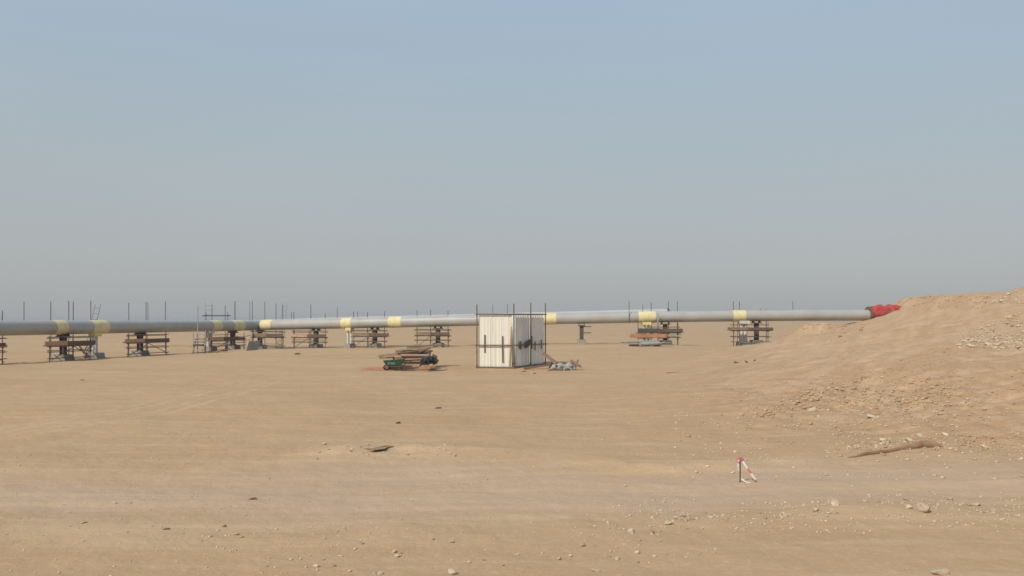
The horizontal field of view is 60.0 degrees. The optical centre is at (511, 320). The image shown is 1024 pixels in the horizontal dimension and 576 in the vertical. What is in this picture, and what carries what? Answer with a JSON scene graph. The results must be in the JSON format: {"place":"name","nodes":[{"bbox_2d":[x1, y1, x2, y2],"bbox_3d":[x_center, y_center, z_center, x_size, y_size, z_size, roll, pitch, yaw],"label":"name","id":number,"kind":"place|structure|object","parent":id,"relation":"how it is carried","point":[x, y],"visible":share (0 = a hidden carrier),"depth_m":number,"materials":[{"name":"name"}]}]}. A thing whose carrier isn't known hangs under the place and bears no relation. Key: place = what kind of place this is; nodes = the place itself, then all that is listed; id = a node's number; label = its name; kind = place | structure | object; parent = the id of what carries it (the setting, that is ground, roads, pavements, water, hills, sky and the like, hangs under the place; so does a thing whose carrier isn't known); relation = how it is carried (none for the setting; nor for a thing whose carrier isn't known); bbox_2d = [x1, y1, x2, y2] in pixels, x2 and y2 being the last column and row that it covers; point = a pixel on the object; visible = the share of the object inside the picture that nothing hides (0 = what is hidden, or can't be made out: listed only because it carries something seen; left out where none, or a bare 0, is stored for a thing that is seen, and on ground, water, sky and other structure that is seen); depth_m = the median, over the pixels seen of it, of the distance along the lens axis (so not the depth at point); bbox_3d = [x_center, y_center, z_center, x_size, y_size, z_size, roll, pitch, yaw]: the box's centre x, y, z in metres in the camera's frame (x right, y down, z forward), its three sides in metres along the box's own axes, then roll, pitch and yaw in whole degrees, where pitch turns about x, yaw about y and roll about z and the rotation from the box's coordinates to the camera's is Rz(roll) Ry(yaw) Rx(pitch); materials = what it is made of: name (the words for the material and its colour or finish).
{"place":"outdoors","nodes":[
{"label":"outdoors","id":0,"kind":"place"},
{"bbox_2d":[192,306,209,353],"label":"stair tower","id":1,"kind":"structure","parent":0,"point":[197,341],"depth_m":95.38,"materials":[{"name":"grey metal"}]},
{"bbox_2d":[0,287,1023,575],"bbox_3d":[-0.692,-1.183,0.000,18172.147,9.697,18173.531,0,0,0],"label":"desert ground","id":2,"kind":"structure","parent":0,"point":[110,399],"depth_m":21.79,"materials":[{"name":"beige sand"}]},
{"bbox_2d":[0,310,6,363],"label":"scaffold","id":3,"kind":"object","parent":2,"relation":"on","point":[2,344],"visible":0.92,"depth_m":70.67,"materials":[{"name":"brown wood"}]},
{"bbox_2d":[52,334,74,360],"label":"pipe support","id":4,"kind":"object","parent":2,"relation":"on","point":[62,338],"visible":0.62,"depth_m":78.66,"materials":[{"name":"concrete"}]},
{"bbox_2d":[44,301,96,361],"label":"scaffold","id":5,"kind":"object","parent":2,"relation":"on","point":[72,343],"visible":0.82,"depth_m":78.80,"materials":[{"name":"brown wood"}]},
{"bbox_2d":[83,304,100,357],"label":"ladder","id":6,"kind":"object","parent":2,"relation":"on","point":[91,319],"visible":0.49,"depth_m":84.67,"materials":[{"name":"metal"}]},
{"bbox_2d":[84,333,104,357],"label":"pipe support","id":7,"kind":"object","parent":2,"relation":"on","point":[95,353],"visible":0.67,"depth_m":82.49,"materials":[{"name":"concrete"}]},
{"bbox_2d":[130,332,149,355],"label":"pipe support","id":8,"kind":"object","parent":2,"relation":"on","point":[139,346],"visible":0.66,"depth_m":88.89,"materials":[{"name":"concrete"}]},
{"bbox_2d":[123,301,169,356],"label":"scaffold","id":9,"kind":"object","parent":2,"relation":"on","point":[128,341],"visible":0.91,"depth_m":88.93,"materials":[{"name":"brown wood"}]},
{"bbox_2d":[201,331,216,350],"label":"pipe support","id":10,"kind":"object","parent":2,"relation":"on","point":[207,344],"visible":0.45,"depth_m":100.63,"materials":[{"name":"concrete"}]},
{"bbox_2d":[0,307,873,335],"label":"pipeline","id":11,"kind":"object","parent":10,"relation":"on","point":[31,327],"visible":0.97,"depth_m":99.82,"materials":[{"name":"grey metal"}]},
{"bbox_2d":[871,304,900,317],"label":"tarpaulin","id":12,"kind":"object","parent":11,"relation":"on","point":[879,310],"visible":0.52,"depth_m":101.54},
{"bbox_2d":[202,312,230,343],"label":"guard rail","id":13,"kind":"object","parent":2,"relation":"on","point":[227,315],"visible":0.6,"depth_m":107.68,"materials":[{"name":"grey metal"}]},
{"bbox_2d":[207,301,245,351],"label":"scaffold","id":14,"kind":"object","parent":2,"relation":"on","point":[218,339],"visible":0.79,"depth_m":102.47,"materials":[{"name":"brown wood"}]},
{"bbox_2d":[225,330,240,348],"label":"pipe support","id":15,"kind":"object","parent":2,"relation":"on","point":[232,333],"visible":0.53,"depth_m":105.55,"materials":[{"name":"concrete"}]},
{"bbox_2d":[246,340,259,350],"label":"metal sheet","id":16,"kind":"object","parent":2,"relation":"on","point":[253,345],"visible":1,"depth_m":99.48,"materials":[{"name":"metal"}]},
{"bbox_2d":[256,330,266,348],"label":"pipe support","id":17,"kind":"object","parent":2,"relation":"on","point":[260,339],"visible":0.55,"depth_m":111.79,"materials":[{"name":"concrete"}]},
{"bbox_2d":[250,301,285,348],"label":"scaffold","id":18,"kind":"object","parent":2,"relation":"on","point":[264,335],"visible":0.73,"depth_m":107.73,"materials":[{"name":"brown wood"}]},
{"bbox_2d":[291,304,327,348],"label":"scaffold","id":19,"kind":"object","parent":2,"relation":"on","point":[309,336],"visible":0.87,"depth_m":105.38,"materials":[{"name":"brown wood"}]},
{"bbox_2d":[308,329,322,347],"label":"pipe support","id":20,"kind":"object","parent":2,"relation":"on","point":[314,345],"visible":0.74,"depth_m":106.21,"materials":[{"name":"concrete"}]},
{"bbox_2d":[344,328,354,347],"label":"pipe support","id":21,"kind":"object","parent":2,"relation":"on","point":[348,345],"visible":0.9,"depth_m":104.74,"materials":[{"name":"concrete"}]},
{"bbox_2d":[350,311,388,347],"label":"scaffold","id":22,"kind":"object","parent":2,"relation":"on","point":[368,335],"visible":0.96,"depth_m":102.81,"materials":[{"name":"brown wood"}]},
{"bbox_2d":[367,327,381,347],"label":"pipe support","id":23,"kind":"object","parent":2,"relation":"on","point":[373,338],"visible":0.77,"depth_m":103.79,"materials":[{"name":"concrete"}]},
{"bbox_2d":[360,367,389,369],"bbox_3d":[-8.998,3.116,58.250,1.906,0.206,0.300,0,0,-3],"label":"plank","id":24,"kind":"object","parent":2,"relation":"on","point":[371,368],"visible":0.86,"depth_m":58.09,"materials":[{"name":"brown wood"}]},
{"bbox_2d":[364,445,393,449],"bbox_3d":[-3.279,3.212,22.423,0.883,0.044,0.428,0,0,-41],"label":"flat scrap","id":25,"kind":"object","parent":2,"relation":"on","point":[382,447],"visible":1,"depth_m":22.36,"materials":[{"name":"beige wood"}]},
{"bbox_2d":[382,358,412,370],"bbox_3d":[-7.477,2.866,57.900,1.934,0.790,0.760,0,0,0],"label":"wheelbarrow","id":26,"kind":"object","parent":2,"relation":"on","point":[393,363],"visible":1,"depth_m":57.59,"materials":[{"name":"green paint"}]},
{"bbox_2d":[390,365,435,369],"bbox_3d":[-6.559,3.084,58.725,3.032,0.300,0.300,0,0,-14],"label":"plank","id":27,"kind":"object","parent":2,"relation":"on","point":[414,367],"visible":0.88,"depth_m":58.61,"materials":[{"name":"brown wood"}]},
{"bbox_2d":[420,356,435,363],"bbox_3d":[-5.470,2.537,57.996,1.130,0.507,0.899,0,0,0],"label":"plastic bundle","id":28,"kind":"object","parent":2,"relation":"on","point":[432,360],"visible":0.98,"depth_m":57.75,"materials":[{"name":"black plastic"}]},
{"bbox_2d":[414,310,450,346],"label":"scaffold","id":29,"kind":"object","parent":2,"relation":"on","point":[430,334],"visible":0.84,"depth_m":100.94,"materials":[{"name":"brown wood"}]},
{"bbox_2d":[432,326,444,347],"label":"pipe support","id":30,"kind":"object","parent":2,"relation":"on","point":[437,338],"visible":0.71,"depth_m":102.00,"materials":[{"name":"concrete"}]},
{"bbox_2d":[448,568,456,574],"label":"stone","id":31,"kind":"object","parent":2,"relation":"on","point":[451,571],"visible":1,"depth_m":11.51,"materials":[{"name":"stone"}]},
{"bbox_2d":[269,308,669,319],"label":"pipeline","id":32,"kind":"object","parent":2,"relation":"on","point":[638,310],"visible":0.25,"depth_m":102.93,"materials":[{"name":"metal"}]},
{"bbox_2d":[475,303,546,368],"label":"metal shed","id":33,"kind":"structure","parent":2,"relation":"on","point":[501,336],"depth_m":60.60,"materials":[{"name":"metal"}]},
{"bbox_2d":[524,339,530,347],"bbox_3d":[1.082,1.596,61.746,0.100,0.639,0.780,0,0,34],"label":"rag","id":34,"kind":"object","parent":33,"relation":"hanging from","point":[526,344],"visible":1,"depth_m":61.68,"materials":[{"name":"black fabric"}]},
{"bbox_2d":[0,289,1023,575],"bbox_3d":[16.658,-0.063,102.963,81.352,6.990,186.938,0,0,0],"label":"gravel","id":35,"kind":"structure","parent":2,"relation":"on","point":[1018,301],"depth_m":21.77,"materials":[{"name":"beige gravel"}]},
{"bbox_2d":[524,364,549,368],"bbox_3d":[1.738,3.114,60.450,2.073,0.348,0.140,0,0,-26],"label":"timber","id":36,"kind":"object","parent":2,"relation":"on","point":[536,366],"visible":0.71,"depth_m":60.34,"materials":[{"name":"brown wood"}]},
{"bbox_2d":[550,363,566,370],"bbox_3d":[3.231,3.088,59.963,1.214,0.520,0.813,0,0,-22],"label":"cement sack","id":37,"kind":"object","parent":2,"relation":"on","point":[561,366],"visible":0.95,"depth_m":59.70,"materials":[{"name":"white paper"}]},
{"bbox_2d":[542,352,557,363],"bbox_3d":[2.576,2.557,60.500,1.298,0.826,0.220,0,0,41],"label":"timber","id":38,"kind":"object","parent":37,"relation":"on","point":[551,359],"visible":1,"depth_m":60.43,"materials":[{"name":"brown wood"}]},
{"bbox_2d":[564,362,576,369],"bbox_3d":[3.804,3.069,60.099,1.209,0.588,0.866,0,0,0],"label":"cement sack","id":39,"kind":"object","parent":2,"relation":"on","point":[571,366],"visible":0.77,"depth_m":59.89,"materials":[{"name":"white paper"}]},
{"bbox_2d":[577,323,590,343],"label":"pipe support","id":40,"kind":"object","parent":2,"relation":"on","point":[581,340],"visible":0.88,"depth_m":99.94,"materials":[{"name":"concrete"}]},
{"bbox_2d":[641,322,650,339],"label":"pipe support","id":41,"kind":"object","parent":2,"relation":"on","point":[644,324],"visible":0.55,"depth_m":99.85,"materials":[{"name":"metal"}]},
{"bbox_2d":[630,334,666,337],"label":"beam","id":42,"kind":"structure","parent":2,"relation":"on","point":[648,335],"depth_m":93.64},
{"bbox_2d":[639,341,659,345],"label":"steel tube","id":43,"kind":"object","parent":2,"relation":"on","point":[649,343],"visible":1,"depth_m":91.94,"materials":[{"name":"silver metal"}]},
{"bbox_2d":[637,301,683,344],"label":"scaffold","id":44,"kind":"object","parent":2,"relation":"on","point":[651,330],"visible":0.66,"depth_m":98.59,"materials":[{"name":"brown wood"}]},
{"bbox_2d":[659,322,672,344],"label":"pipe support","id":45,"kind":"object","parent":2,"relation":"on","point":[666,340],"visible":0.75,"depth_m":99.54,"materials":[{"name":"concrete"}]},
{"bbox_2d":[664,520,672,524],"bbox_3d":[2.518,3.249,14.279,0.133,0.063,0.123,0,0,7],"label":"stone","id":46,"kind":"object","parent":2,"relation":"on","point":[667,522],"visible":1,"depth_m":14.25,"materials":[{"name":"stone"}]},
{"bbox_2d":[736,321,750,345],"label":"pipe support","id":47,"kind":"object","parent":2,"relation":"on","point":[743,335],"visible":0.64,"depth_m":100.17,"materials":[{"name":"concrete"}]},
{"bbox_2d":[737,457,755,482],"bbox_3d":[4.810,3.109,18.198,0.390,0.629,0.078,0,0,10],"label":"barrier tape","id":48,"kind":"object","parent":2,"relation":"on","point":[739,460],"visible":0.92,"depth_m":18.21,"materials":[{"name":"plastic"}]},
{"bbox_2d":[728,301,772,345],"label":"scaffold","id":49,"kind":"object","parent":2,"relation":"on","point":[739,328],"visible":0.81,"depth_m":99.03,"materials":[{"name":"brown wood"}]},
{"bbox_2d":[749,321,763,344],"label":"pipe support","id":50,"kind":"object","parent":2,"relation":"on","point":[756,333],"visible":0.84,"depth_m":100.26,"materials":[{"name":"metal"}]},
{"bbox_2d":[808,407,816,411],"bbox_3d":[10.666,3.172,31.455,0.310,0.221,0.282,-13,-18,32],"label":"stone","id":51,"kind":"object","parent":2,"relation":"on","point":[812,409],"visible":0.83,"depth_m":31.35,"materials":[{"name":"stone"}]},
{"bbox_2d":[831,499,838,505],"bbox_3d":[5.675,3.196,15.591,0.148,0.097,0.272,-14,4,17],"label":"stone","id":52,"kind":"object","parent":2,"relation":"on","point":[834,502],"visible":0.98,"depth_m":15.50,"materials":[{"name":"stone"}]},
{"bbox_2d":[686,295,1023,457],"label":"dirt clods","id":53,"kind":"object","parent":2,"relation":"on","point":[839,430],"visible":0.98,"depth_m":31.72,"materials":[{"name":"beige soil"}]},
{"bbox_2d":[867,414,876,417],"bbox_3d":[11.900,3.168,29.281,0.341,0.116,0.173,16,17,12],"label":"stone","id":54,"kind":"object","parent":2,"relation":"on","point":[871,416],"visible":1,"depth_m":29.24,"materials":[{"name":"stone"}]},
{"bbox_2d":[847,440,940,457],"bbox_3d":[9.462,3.188,22.100,3.174,0.252,0.370,0,0,-25],"label":"timber pole","id":55,"kind":"object","parent":2,"relation":"on","point":[922,444],"visible":0.94,"depth_m":22.38,"materials":[{"name":"brown wood"}]},
{"bbox_2d":[916,502,929,511],"bbox_3d":[7.025,3.186,15.129,0.227,0.179,0.258,17,-8,-5],"label":"stone","id":56,"kind":"object","parent":2,"relation":"on","point":[922,506],"visible":0.98,"depth_m":15.07,"materials":[{"name":"stone"}]},
{"bbox_2d":[930,568,949,574],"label":"stone","id":57,"kind":"object","parent":2,"relation":"on","point":[941,571],"visible":1,"depth_m":11.53,"materials":[{"name":"stone"}]},
{"bbox_2d":[0,0,1023,319],"label":"sky","id":58,"kind":"structure","parent":0,"point":[340,158],"materials":[{"name":"blue"}]},
{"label":"steel tube","id":59,"kind":"object","parent":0,"visible":0},
{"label":"steel tube","id":60,"kind":"object","parent":59,"relation":"on","visible":0},
{"bbox_2d":[620,340,656,342],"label":"steel tube","id":61,"kind":"object","parent":60,"relation":"on","point":[636,341],"visible":0.81,"depth_m":92.82,"materials":[{"name":"silver metal"}]},
{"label":"plank","id":62,"kind":"object","parent":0,"visible":0},
{"bbox_2d":[403,362,420,363],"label":"plank","id":63,"kind":"object","parent":62,"relation":"on","point":[412,362],"visible":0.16,"depth_m":59.54,"materials":[{"name":"brown wood"}]},
{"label":"plank","id":64,"kind":"object","parent":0,"visible":0},
{"bbox_2d":[394,356,422,357],"bbox_3d":[-6.735,2.431,59.871,2.339,0.133,0.550,0,0,-3],"label":"plank","id":65,"kind":"object","parent":64,"relation":"on","point":[408,357],"visible":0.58,"depth_m":59.59,"materials":[{"name":"brown wood"}]},
{"bbox_2d":[377,351,419,356],"bbox_3d":[-7.753,2.260,60.400,2.844,0.372,0.700,0,0,-21],"label":"plank","id":66,"kind":"object","parent":65,"relation":"on","point":[388,354],"visible":0.88,"depth_m":60.00,"materials":[{"name":"brown wood"}]},
{"bbox_2d":[395,349,421,353],"bbox_3d":[-6.981,2.090,60.500,1.891,0.265,0.600,0,0,-19],"label":"plank","id":67,"kind":"object","parent":66,"relation":"on","point":[408,351],"visible":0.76,"depth_m":60.24,"materials":[{"name":"brown wood"}]},
{"bbox_2d":[400,354,429,355],"bbox_3d":[-6.518,2.311,59.666,1.917,0.118,0.573,0,0,0],"label":"plank","id":68,"kind":"object","parent":65,"relation":"on","point":[415,355],"visible":0.92,"depth_m":59.39,"materials":[{"name":"brown wood"}]},
{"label":"plank","id":69,"kind":"object","parent":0,"visible":0},
{"bbox_2d":[399,346,433,350],"bbox_3d":[-6.564,1.896,60.950,2.192,0.284,0.900,0,0,-19],"label":"plank","id":70,"kind":"object","parent":69,"relation":"on","point":[413,348],"visible":0.92,"depth_m":60.56,"materials":[{"name":"brown wood"}]},
{"bbox_2d":[406,344,442,347],"bbox_3d":[-6.039,1.733,61.200,2.501,0.191,0.500,0,0,-14],"label":"plank","id":71,"kind":"object","parent":70,"relation":"on","point":[424,345],"visible":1,"depth_m":60.97,"materials":[{"name":"brown wood"}]}
]}

